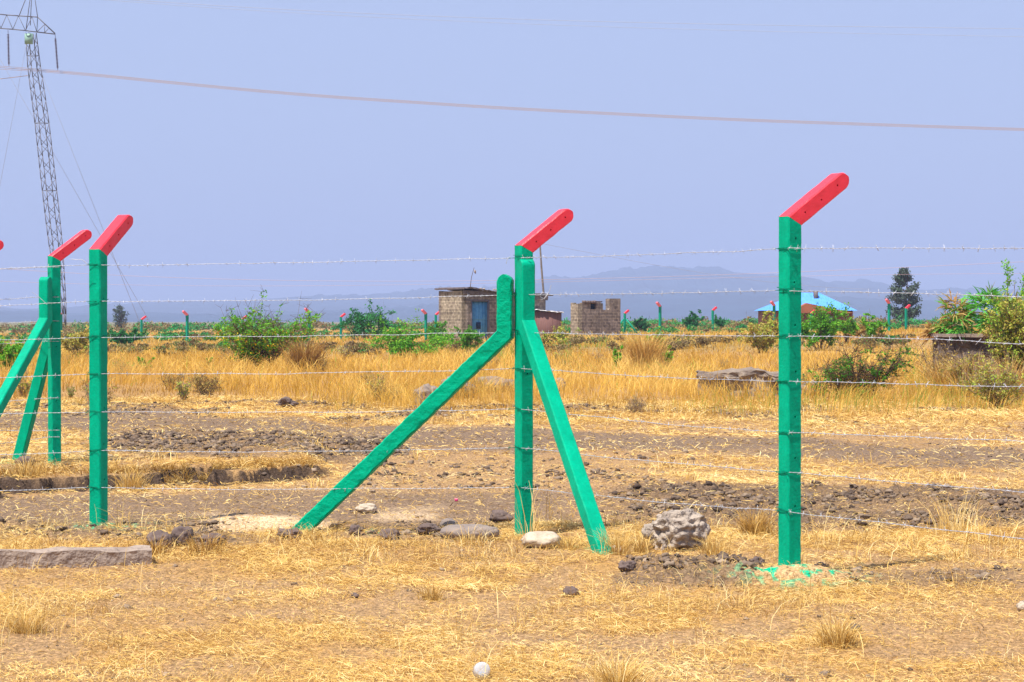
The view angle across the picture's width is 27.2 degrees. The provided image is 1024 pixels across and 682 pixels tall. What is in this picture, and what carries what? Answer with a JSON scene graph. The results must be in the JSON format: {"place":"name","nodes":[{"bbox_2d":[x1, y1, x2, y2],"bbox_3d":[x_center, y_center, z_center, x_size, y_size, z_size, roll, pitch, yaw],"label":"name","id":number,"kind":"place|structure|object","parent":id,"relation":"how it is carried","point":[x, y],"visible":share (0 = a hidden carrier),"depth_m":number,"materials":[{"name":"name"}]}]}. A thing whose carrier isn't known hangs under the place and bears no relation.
{"place":"outdoors","nodes":[
{"label":"outdoors","id":0,"kind":"place"},
{"bbox_2d":[0,290,992,321],"bbox_3d":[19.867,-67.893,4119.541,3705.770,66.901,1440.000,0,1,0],"label":"foothills","id":1,"kind":"structure","parent":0,"point":[735,306],"depth_m":3806.05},
{"bbox_2d":[0,265,1022,313],"bbox_3d":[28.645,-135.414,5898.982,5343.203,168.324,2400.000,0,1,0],"label":"hills","id":2,"kind":"structure","parent":0,"point":[677,281],"depth_m":5632.65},
{"bbox_2d":[0,322,1023,681],"bbox_3d":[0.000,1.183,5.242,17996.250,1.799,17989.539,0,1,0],"label":"ground","id":3,"kind":"structure","parent":0,"point":[78,484],"depth_m":13.51,"materials":[{"name":"plant"}]},
{"bbox_2d":[0,336,23,371],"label":"bush","id":4,"kind":"object","parent":3,"relation":"on","point":[9,352],"visible":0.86,"depth_m":57.78,"materials":[{"name":"green plant"}]},
{"bbox_2d":[16,372,31,397],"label":"dry weed","id":5,"kind":"object","parent":3,"relation":"on","point":[21,387],"visible":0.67,"depth_m":40.26,"materials":[{"name":"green plant"}]},
{"bbox_2d":[0,277,52,416],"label":"post brace","id":6,"kind":"object","parent":3,"relation":"on","point":[26,354],"visible":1,"depth_m":20.37,"materials":[{"name":"green paint"}]},
{"bbox_2d":[1,453,56,477],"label":"grass tuft","id":7,"kind":"object","parent":3,"relation":"on","point":[30,472],"visible":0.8,"depth_m":18.88,"materials":[{"name":"plant"}]},
{"bbox_2d":[12,331,47,460],"bbox_3d":[-4.725,0.427,20.968,0.520,1.829,0.103,0,1,12],"label":"post brace","id":8,"kind":"object","parent":3,"relation":"on","point":[28,419],"visible":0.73,"depth_m":20.93,"materials":[{"name":"green paint"}]},
{"bbox_2d":[0,606,63,634],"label":"grass tuft","id":9,"kind":"object","parent":3,"relation":"on","point":[21,627],"visible":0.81,"depth_m":10.20,"materials":[{"name":"plant"}]},
{"bbox_2d":[47,230,91,463],"bbox_3d":[-4.358,0.169,20.902,0.435,2.537,0.104,0,1,-37],"label":"fence post","id":10,"kind":"object","parent":3,"relation":"on","point":[57,256],"visible":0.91,"depth_m":20.77,"materials":[{"name":"green paint"}]},
{"bbox_2d":[61,325,88,355],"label":"bush","id":11,"kind":"object","parent":3,"relation":"on","point":[78,343],"visible":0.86,"depth_m":94.86,"materials":[{"name":"yellow plant"}]},
{"bbox_2d":[0,545,151,568],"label":"concrete slab","id":12,"kind":"object","parent":3,"relation":"on","point":[63,556],"depth_m":13.01,"materials":[{"name":"concrete"}]},
{"bbox_2d":[0,0,152,326],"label":"power pylon","id":13,"kind":"object","parent":3,"relation":"on","point":[29,38],"visible":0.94,"depth_m":164.78,"materials":[{"name":"metal"}]},
{"bbox_2d":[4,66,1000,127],"bbox_3d":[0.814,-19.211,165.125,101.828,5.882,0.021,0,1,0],"label":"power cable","id":14,"kind":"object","parent":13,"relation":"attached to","point":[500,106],"visible":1,"depth_m":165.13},
{"bbox_2d":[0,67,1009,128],"bbox_3d":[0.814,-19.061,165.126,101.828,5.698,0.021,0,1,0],"label":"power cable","id":15,"kind":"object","parent":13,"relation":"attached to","point":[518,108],"visible":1,"depth_m":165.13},
{"bbox_2d":[3,68,1023,130],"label":"power cable","id":16,"kind":"object","parent":13,"relation":"attached to","point":[512,109],"visible":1,"depth_m":165.13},
{"bbox_2d":[137,0,1023,28],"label":"earth wire","id":17,"kind":"object","parent":13,"relation":"attached to","point":[594,21],"visible":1,"depth_m":171.75,"materials":[{"name":"metal"}]},
{"bbox_2d":[89,215,132,525],"bbox_3d":[-2.939,0.326,15.555,0.104,2.518,0.433,0,1,24],"label":"fence post","id":18,"kind":"object","parent":3,"relation":"on","point":[109,239],"visible":0.91,"depth_m":15.37,"materials":[{"name":"green paint"}]},
{"bbox_2d":[0,484,1022,538],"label":"barbed wire","id":19,"kind":"object","parent":18,"relation":"attached to","point":[447,488],"visible":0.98,"depth_m":13.98,"materials":[{"name":"metal"}]},
{"bbox_2d":[0,287,1022,306],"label":"barbed wire","id":20,"kind":"object","parent":18,"relation":"attached to","point":[560,294],"visible":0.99,"depth_m":13.75,"materials":[{"name":"metal"}]},
{"bbox_2d":[0,244,1023,268],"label":"barbed wire","id":21,"kind":"object","parent":18,"relation":"attached to","point":[1014,248],"visible":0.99,"depth_m":14.19,"materials":[{"name":"metal"}]},
{"bbox_2d":[0,445,1023,492],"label":"barbed wire","id":22,"kind":"object","parent":18,"relation":"attached to","point":[859,478],"visible":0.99,"depth_m":13.69,"materials":[{"name":"metal"}]},
{"bbox_2d":[0,367,1023,389],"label":"barbed wire","id":23,"kind":"object","parent":18,"relation":"attached to","point":[571,371],"visible":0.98,"depth_m":13.53,"materials":[{"name":"metal"}]},
{"bbox_2d":[6,329,1022,347],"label":"barbed wire","id":24,"kind":"object","parent":18,"relation":"attached to","point":[198,336],"visible":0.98,"depth_m":13.85,"materials":[{"name":"metal"}]},
{"bbox_2d":[5,406,1023,442],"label":"barbed wire","id":25,"kind":"object","parent":18,"relation":"attached to","point":[784,432],"visible":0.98,"depth_m":13.39,"materials":[{"name":"metal"}]},
{"bbox_2d":[112,304,129,327],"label":"tree","id":26,"kind":"object","parent":3,"relation":"on","point":[121,314],"visible":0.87,"depth_m":329.80,"materials":[{"name":"green plant"}]},
{"bbox_2d":[107,323,147,345],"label":"bush","id":27,"kind":"object","parent":3,"relation":"on","point":[120,333],"visible":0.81,"depth_m":134.61,"materials":[{"name":"green plant"}]},
{"bbox_2d":[108,467,155,490],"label":"grass tuft","id":28,"kind":"object","parent":3,"relation":"on","point":[126,483],"visible":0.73,"depth_m":18.89,"materials":[{"name":"plant"}]},
{"bbox_2d":[129,533,176,555],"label":"grass tuft","id":29,"kind":"object","parent":3,"relation":"on","point":[158,547],"visible":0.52,"depth_m":13.65,"materials":[{"name":"plant"}]},
{"bbox_2d":[146,530,172,548],"bbox_3d":[-2.333,1.325,14.054,0.177,0.144,0.155,0,1,0],"label":"earth clod","id":30,"kind":"object","parent":3,"relation":"on","point":[158,534],"visible":0.52,"depth_m":14.00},
{"bbox_2d":[157,367,189,389],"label":"dry weed","id":31,"kind":"object","parent":3,"relation":"on","point":[172,381],"visible":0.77,"depth_m":45.30,"materials":[{"name":"brown plant"}]},
{"bbox_2d":[171,525,193,546],"bbox_3d":[-2.201,1.319,14.177,0.148,0.173,0.120,0,1,0],"label":"earth clod","id":32,"kind":"object","parent":3,"relation":"on","point":[176,532],"visible":0.77,"depth_m":14.14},
{"bbox_2d":[174,374,191,399],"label":"dry weed","id":33,"kind":"object","parent":3,"relation":"on","point":[184,388],"visible":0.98,"depth_m":37.76,"materials":[{"name":"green plant"}]},
{"bbox_2d":[174,532,234,555],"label":"grass tuft","id":34,"kind":"object","parent":3,"relation":"on","point":[210,546],"visible":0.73,"depth_m":13.66,"materials":[{"name":"plant"}]},
{"bbox_2d":[188,367,228,395],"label":"dry weed","id":35,"kind":"object","parent":3,"relation":"on","point":[213,388],"visible":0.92,"depth_m":41.36,"materials":[{"name":"brown plant"}]},
{"bbox_2d":[198,533,227,546],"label":"earth clod","id":36,"kind":"object","parent":3,"relation":"on","point":[213,536],"visible":0.52,"depth_m":14.06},
{"bbox_2d":[195,284,323,368],"bbox_3d":[-7.614,-0.406,64.084,4.011,2.606,3.464,0,1,0],"label":"bush","id":37,"kind":"object","parent":3,"relation":"on","point":[262,345],"visible":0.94,"depth_m":63.59,"materials":[{"name":"green plant"}]},
{"bbox_2d":[276,397,298,407],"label":"earth clod","id":38,"kind":"object","parent":3,"relation":"on","point":[287,401],"visible":0.87,"depth_m":35.55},
{"bbox_2d":[276,528,302,538],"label":"earth clod","id":39,"kind":"object","parent":3,"relation":"on","point":[285,533],"visible":0.59,"depth_m":14.63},
{"bbox_2d":[272,333,337,374],"bbox_3d":[-5.637,0.346,57.921,1.995,1.158,1.804,0,1,0],"label":"grass tuft","id":40,"kind":"object","parent":3,"relation":"on","point":[297,356],"visible":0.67,"depth_m":57.84,"materials":[{"name":"plant"}]},
{"bbox_2d":[355,503,376,513],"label":"rock","id":41,"kind":"object","parent":3,"relation":"on","point":[367,507],"visible":0.95,"depth_m":16.59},
{"bbox_2d":[336,299,403,340],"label":"bush","id":42,"kind":"object","parent":3,"relation":"on","point":[360,327],"visible":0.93,"depth_m":149.61,"materials":[{"name":"green plant"}]},
{"bbox_2d":[377,528,400,540],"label":"earth clod","id":43,"kind":"object","parent":3,"relation":"on","point":[387,531],"visible":0.66,"depth_m":14.58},
{"bbox_2d":[292,274,513,530],"bbox_3d":[-0.808,0.499,15.056,1.659,1.941,0.119,0,1,10],"label":"post brace","id":44,"kind":"object","parent":3,"relation":"on","point":[437,399],"visible":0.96,"depth_m":14.97,"materials":[{"name":"green paint"}]},
{"bbox_2d":[358,308,458,357],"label":"bush","id":45,"kind":"object","parent":3,"relation":"on","point":[396,345],"visible":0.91,"depth_m":81.69,"materials":[{"name":"green plant"}]},
{"bbox_2d":[413,383,437,405],"bbox_3d":[-1.501,1.006,37.645,0.527,0.508,0.378,0,1,0],"label":"rock","id":46,"kind":"object","parent":3,"relation":"on","point":[428,391],"visible":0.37,"depth_m":37.52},
{"bbox_2d":[408,581,447,601],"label":"grass tuft","id":47,"kind":"object","parent":3,"relation":"on","point":[429,596],"visible":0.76,"depth_m":11.47,"materials":[{"name":"plant"}]},
{"bbox_2d":[415,522,440,534],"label":"rock","id":48,"kind":"object","parent":3,"relation":"on","point":[430,528],"visible":0.98,"depth_m":14.87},
{"bbox_2d":[426,320,449,345],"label":"bush","id":49,"kind":"object","parent":3,"relation":"on","point":[438,330],"visible":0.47,"depth_m":114.76,"materials":[{"name":"green plant"}]},
{"bbox_2d":[447,325,484,353],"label":"bush","id":50,"kind":"object","parent":3,"relation":"on","point":[466,339],"visible":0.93,"depth_m":89.91,"materials":[{"name":"green plant"}]},
{"bbox_2d":[440,524,499,539],"bbox_3d":[-0.294,1.324,14.661,0.416,0.116,0.293,0,1,0],"label":"rock","id":51,"kind":"object","parent":3,"relation":"on","point":[457,528],"visible":0.77,"depth_m":14.56,"materials":[{"name":"stone"}]},
{"bbox_2d":[472,662,489,679],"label":"white rock","id":52,"kind":"object","parent":3,"relation":"on","point":[478,666],"visible":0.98,"depth_m":8.87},
{"bbox_2d":[434,287,552,340],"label":"shack","id":53,"kind":"structure","parent":3,"relation":"on","point":[464,311],"depth_m":125.75,"materials":[{"name":"brick"}]},
{"bbox_2d":[472,301,486,340],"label":"door","id":54,"kind":"structure","parent":53,"relation":"in","point":[479,309],"depth_m":125.52,"materials":[{"name":"blue paint"}]},
{"bbox_2d":[0,314,992,355],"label":"scrub","id":55,"kind":"object","parent":3,"relation":"on","point":[670,325],"visible":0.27,"depth_m":162.37,"materials":[{"name":"plant"}]},
{"bbox_2d":[478,376,514,392],"bbox_3d":[-0.312,0.927,44.235,0.801,0.391,0.584,0,1,0],"label":"rock","id":56,"kind":"object","parent":3,"relation":"on","point":[496,377],"visible":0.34,"depth_m":44.05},
{"bbox_2d":[489,510,512,522],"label":"rock","id":57,"kind":"object","parent":3,"relation":"on","point":[498,515],"visible":0.82,"depth_m":15.71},
{"bbox_2d":[0,398,1023,681],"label":"soil clods","id":58,"kind":"object","parent":3,"relation":"on","point":[636,506],"visible":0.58,"depth_m":18.81,"materials":[{"name":"soil"}]},
{"bbox_2d":[503,480,547,544],"bbox_3d":[0.134,1.141,14.372,0.402,0.507,0.423,0,1,0],"label":"grass tuft","id":59,"kind":"object","parent":3,"relation":"on","point":[533,524],"visible":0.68,"depth_m":14.33,"materials":[{"name":"plant"}]},
{"bbox_2d":[521,531,560,548],"bbox_3d":[0.191,1.329,14.133,0.276,0.123,0.258,0,1,0],"label":"rock","id":60,"kind":"object","parent":3,"relation":"on","point":[544,538],"visible":0.88,"depth_m":14.05,"materials":[{"name":"stone"}]},
{"bbox_2d":[514,209,572,535],"bbox_3d":[0.227,0.326,14.985,0.435,2.528,0.105,0,1,-29],"label":"fence post","id":61,"kind":"object","parent":3,"relation":"on","point":[528,245],"visible":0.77,"depth_m":14.87,"materials":[{"name":"green paint"}]},
{"bbox_2d":[535,309,563,338],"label":"shed","id":62,"kind":"structure","parent":3,"relation":"on","point":[545,320],"depth_m":127.03,"materials":[{"name":"paint"}]},
{"bbox_2d":[541,321,581,344],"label":"bush","id":63,"kind":"object","parent":3,"relation":"on","point":[556,335],"visible":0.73,"depth_m":104.92,"materials":[{"name":"yellow plant"}]},
{"bbox_2d":[517,259,613,554],"bbox_3d":[0.354,0.458,14.207,0.103,2.044,1.371,0,1,-24],"label":"post brace","id":64,"kind":"object","parent":3,"relation":"on","point":[580,485],"visible":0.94,"depth_m":14.31,"materials":[{"name":"green paint"}]},
{"bbox_2d":[552,530,584,549],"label":"grass tuft","id":65,"kind":"object","parent":3,"relation":"on","point":[571,545],"visible":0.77,"depth_m":13.94,"materials":[{"name":"plant"}]},
{"bbox_2d":[571,299,620,337],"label":"ruined building","id":66,"kind":"structure","parent":3,"relation":"on","point":[594,317],"depth_m":135.57,"materials":[{"name":"brick"}]},
{"bbox_2d":[585,521,645,555],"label":"grass tuft","id":67,"kind":"object","parent":3,"relation":"on","point":[614,542],"visible":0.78,"depth_m":13.65,"materials":[{"name":"plant"}]},
{"bbox_2d":[573,646,662,681],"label":"grass tuft","id":68,"kind":"object","parent":3,"relation":"on","point":[629,676],"visible":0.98,"depth_m":8.62,"materials":[{"name":"plant"}]},
{"bbox_2d":[618,560,636,571],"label":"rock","id":69,"kind":"object","parent":3,"relation":"on","point":[627,566],"visible":0.96,"depth_m":12.67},
{"bbox_2d":[623,397,648,413],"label":"dry weed","id":70,"kind":"object","parent":3,"relation":"on","point":[633,409],"visible":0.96,"depth_m":34.72,"materials":[{"name":"brown plant"}]},
{"bbox_2d":[632,315,651,330],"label":"bush","id":71,"kind":"object","parent":3,"relation":"on","point":[638,324],"visible":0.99,"depth_m":189.84,"materials":[{"name":"green plant"}]},
{"bbox_2d":[617,531,667,553],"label":"grass tuft","id":72,"kind":"object","parent":3,"relation":"on","point":[639,548],"visible":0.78,"depth_m":13.76,"materials":[{"name":"plant"}]},
{"bbox_2d":[609,329,683,373],"bbox_3d":[3.825,0.287,60.017,2.228,1.318,1.871,0,1,14],"label":"grass tuft","id":73,"kind":"object","parent":3,"relation":"on","point":[635,349],"visible":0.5,"depth_m":59.78,"materials":[{"name":"plant"}]},
{"bbox_2d":[641,508,710,550],"bbox_3d":[1.084,1.274,13.999,0.458,0.340,0.358,0,1,0],"label":"rock","id":74,"kind":"object","parent":3,"relation":"on","point":[683,528],"visible":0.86,"depth_m":13.89,"materials":[{"name":"stone"}]},
{"bbox_2d":[682,310,704,326],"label":"bush","id":75,"kind":"object","parent":3,"relation":"on","point":[688,320],"visible":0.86,"depth_m":195.00,"materials":[{"name":"green plant"}]},
{"bbox_2d":[693,532,736,556],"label":"grass tuft","id":76,"kind":"object","parent":3,"relation":"on","point":[714,550],"visible":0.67,"depth_m":13.66,"materials":[{"name":"plant"}]},
{"bbox_2d":[696,367,778,395],"bbox_3d":[4.526,0.880,42.301,1.890,0.735,0.774,0,1,0],"label":"rock","id":77,"kind":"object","parent":3,"relation":"on","point":[738,374],"depth_m":42.09,"materials":[{"name":"stone"}]},
{"bbox_2d":[721,502,777,536],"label":"grass tuft","id":78,"kind":"object","parent":3,"relation":"on","point":[749,527],"visible":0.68,"depth_m":14.77,"materials":[{"name":"plant"}]},
{"bbox_2d":[733,314,778,352],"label":"bush","id":79,"kind":"object","parent":3,"relation":"on","point":[763,343],"visible":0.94,"depth_m":84.82,"materials":[{"name":"yellow plant"}]},
{"bbox_2d":[753,310,778,346],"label":"bush","id":80,"kind":"object","parent":3,"relation":"on","point":[775,326],"visible":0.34,"depth_m":95.83,"materials":[{"name":"yellow plant"}]},
{"bbox_2d":[755,291,856,325],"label":"house","id":81,"kind":"structure","parent":3,"relation":"on","point":[809,301],"depth_m":210.66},
{"bbox_2d":[778,173,848,565],"bbox_3d":[1.778,0.270,12.497,0.463,2.531,0.104,0,1,-31],"label":"fence post","id":82,"kind":"object","parent":3,"relation":"on","point":[793,218],"visible":0.92,"depth_m":12.37,"materials":[{"name":"green paint"}]},
{"bbox_2d":[778,298,851,350],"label":"bush","id":83,"kind":"object","parent":3,"relation":"on","point":[825,326],"visible":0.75,"depth_m":87.72,"materials":[{"name":"green plant"}]},
{"bbox_2d":[801,361,833,394],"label":"bush","id":84,"kind":"object","parent":3,"relation":"on","point":[815,376],"visible":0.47,"depth_m":42.46,"materials":[{"name":"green plant"}]},
{"bbox_2d":[793,613,885,649],"bbox_3d":[1.528,1.344,9.836,0.416,0.187,0.435,0,1,-38],"label":"grass tuft","id":85,"kind":"object","parent":3,"relation":"on","point":[843,635],"visible":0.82,"depth_m":9.80,"materials":[{"name":"plant"}]},
{"bbox_2d":[834,309,860,343],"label":"bush","id":86,"kind":"object","parent":3,"relation":"on","point":[851,328],"visible":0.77,"depth_m":99.86,"materials":[{"name":"green plant"}]},
{"bbox_2d":[807,330,921,398],"bbox_3d":[6.870,0.480,41.508,2.151,1.461,1.831,0,1,0],"label":"bush","id":87,"kind":"object","parent":3,"relation":"on","point":[846,374],"visible":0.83,"depth_m":41.33,"materials":[{"name":"green plant"}]},
{"bbox_2d":[849,316,882,336],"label":"bush","id":88,"kind":"object","parent":3,"relation":"on","point":[862,329],"visible":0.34,"depth_m":111.71,"materials":[{"name":"brown plant"}]},
{"bbox_2d":[861,310,892,346],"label":"bush","id":89,"kind":"object","parent":3,"relation":"on","point":[871,331],"visible":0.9,"depth_m":92.00,"materials":[{"name":"green plant"}]},
{"bbox_2d":[885,267,922,326],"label":"tree","id":90,"kind":"object","parent":3,"relation":"on","point":[901,281],"visible":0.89,"depth_m":239.65,"materials":[{"name":"green plant"}]},
{"bbox_2d":[914,339,957,387],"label":"bush","id":91,"kind":"object","parent":3,"relation":"on","point":[937,354],"visible":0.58,"depth_m":43.86,"materials":[{"name":"brown plant"}]},
{"bbox_2d":[909,355,974,394],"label":"grass tuft","id":92,"kind":"object","parent":3,"relation":"on","point":[934,377],"visible":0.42,"depth_m":43.40,"materials":[{"name":"plant"}]},
{"bbox_2d":[909,494,985,535],"bbox_3d":[3.045,1.198,14.807,0.569,0.371,0.469,0,1,0],"label":"grass tuft","id":93,"kind":"object","parent":3,"relation":"on","point":[954,523],"visible":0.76,"depth_m":14.79,"materials":[{"name":"plant"}]},
{"bbox_2d":[935,348,994,391],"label":"bush","id":94,"kind":"object","parent":3,"relation":"on","point":[958,367],"visible":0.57,"depth_m":42.71,"materials":[{"name":"brown plant"}]},
{"bbox_2d":[930,333,1005,371],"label":"stone wall","id":95,"kind":"structure","parent":3,"relation":"on","point":[971,347],"depth_m":45.55,"materials":[{"name":"stone"}]},
{"bbox_2d":[919,319,950,348],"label":"fan leaf plant","id":96,"kind":"object","parent":95,"relation":"on","point":[927,330],"visible":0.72,"depth_m":46.07,"materials":[{"name":"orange plant"}]},
{"bbox_2d":[929,310,973,339],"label":"fan leaf plant","id":97,"kind":"object","parent":95,"relation":"on","point":[938,327],"visible":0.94,"depth_m":45.74,"materials":[{"name":"green plant"}]},
{"bbox_2d":[935,289,976,333],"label":"fan leaf plant","id":98,"kind":"object","parent":95,"relation":"on","point":[945,304],"visible":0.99,"depth_m":45.76,"materials":[{"name":"green plant"}]},
{"bbox_2d":[949,307,986,333],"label":"fan leaf plant","id":99,"kind":"object","parent":95,"relation":"on","point":[960,326],"visible":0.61,"depth_m":45.93,"materials":[{"name":"green plant"}]},
{"bbox_2d":[972,311,992,337],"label":"fan leaf plant","id":100,"kind":"object","parent":95,"relation":"on","point":[981,318],"visible":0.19,"depth_m":45.49,"materials":[{"name":"green plant"}]},
{"bbox_2d":[959,281,1004,318],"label":"fan leaf plant","id":101,"kind":"object","parent":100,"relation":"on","point":[981,299],"visible":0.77,"depth_m":45.42,"materials":[{"name":"green plant"}]},
{"bbox_2d":[933,352,1007,395],"bbox_3d":[9.290,0.644,42.834,1.695,0.968,1.641,0,1,19],"label":"grass tuft","id":102,"kind":"object","parent":3,"relation":"on","point":[966,368],"visible":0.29,"depth_m":42.67,"materials":[{"name":"plant"}]},
{"bbox_2d":[957,351,1023,407],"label":"bush","id":103,"kind":"object","parent":3,"relation":"on","point":[984,374],"visible":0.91,"depth_m":36.31,"materials":[{"name":"green plant"}]},
{"bbox_2d":[965,354,1023,396],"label":"grass tuft","id":104,"kind":"object","parent":3,"relation":"on","point":[1018,371],"visible":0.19,"depth_m":42.31,"materials":[{"name":"plant"}]},
{"bbox_2d":[980,288,1023,376],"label":"bush","id":105,"kind":"object","parent":3,"relation":"on","point":[1013,333],"visible":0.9,"depth_m":42.87,"materials":[{"name":"green plant"}]},
{"bbox_2d":[985,258,1023,345],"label":"bush","id":106,"kind":"object","parent":3,"relation":"on","point":[1008,285],"visible":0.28,"depth_m":44.46,"materials":[{"name":"green plant"}]},
{"bbox_2d":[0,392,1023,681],"bbox_3d":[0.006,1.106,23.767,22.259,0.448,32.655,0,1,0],"label":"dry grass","id":107,"kind":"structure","parent":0,"point":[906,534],"depth_m":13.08,"materials":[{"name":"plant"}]},
{"bbox_2d":[0,323,1023,423],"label":"tall grass","id":108,"kind":"structure","parent":0,"point":[443,358],"depth_m":47.77,"materials":[{"name":"plant"}]},
{"bbox_2d":[13,262,1010,280],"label":"telephone cable","id":109,"kind":"object","parent":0,"point":[542,279],"visible":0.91,"depth_m":119.96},
{"bbox_2d":[0,0,1023,308],"label":"sky","id":110,"kind":"structure","parent":0,"point":[205,175],"materials":[{"name":"blue"}]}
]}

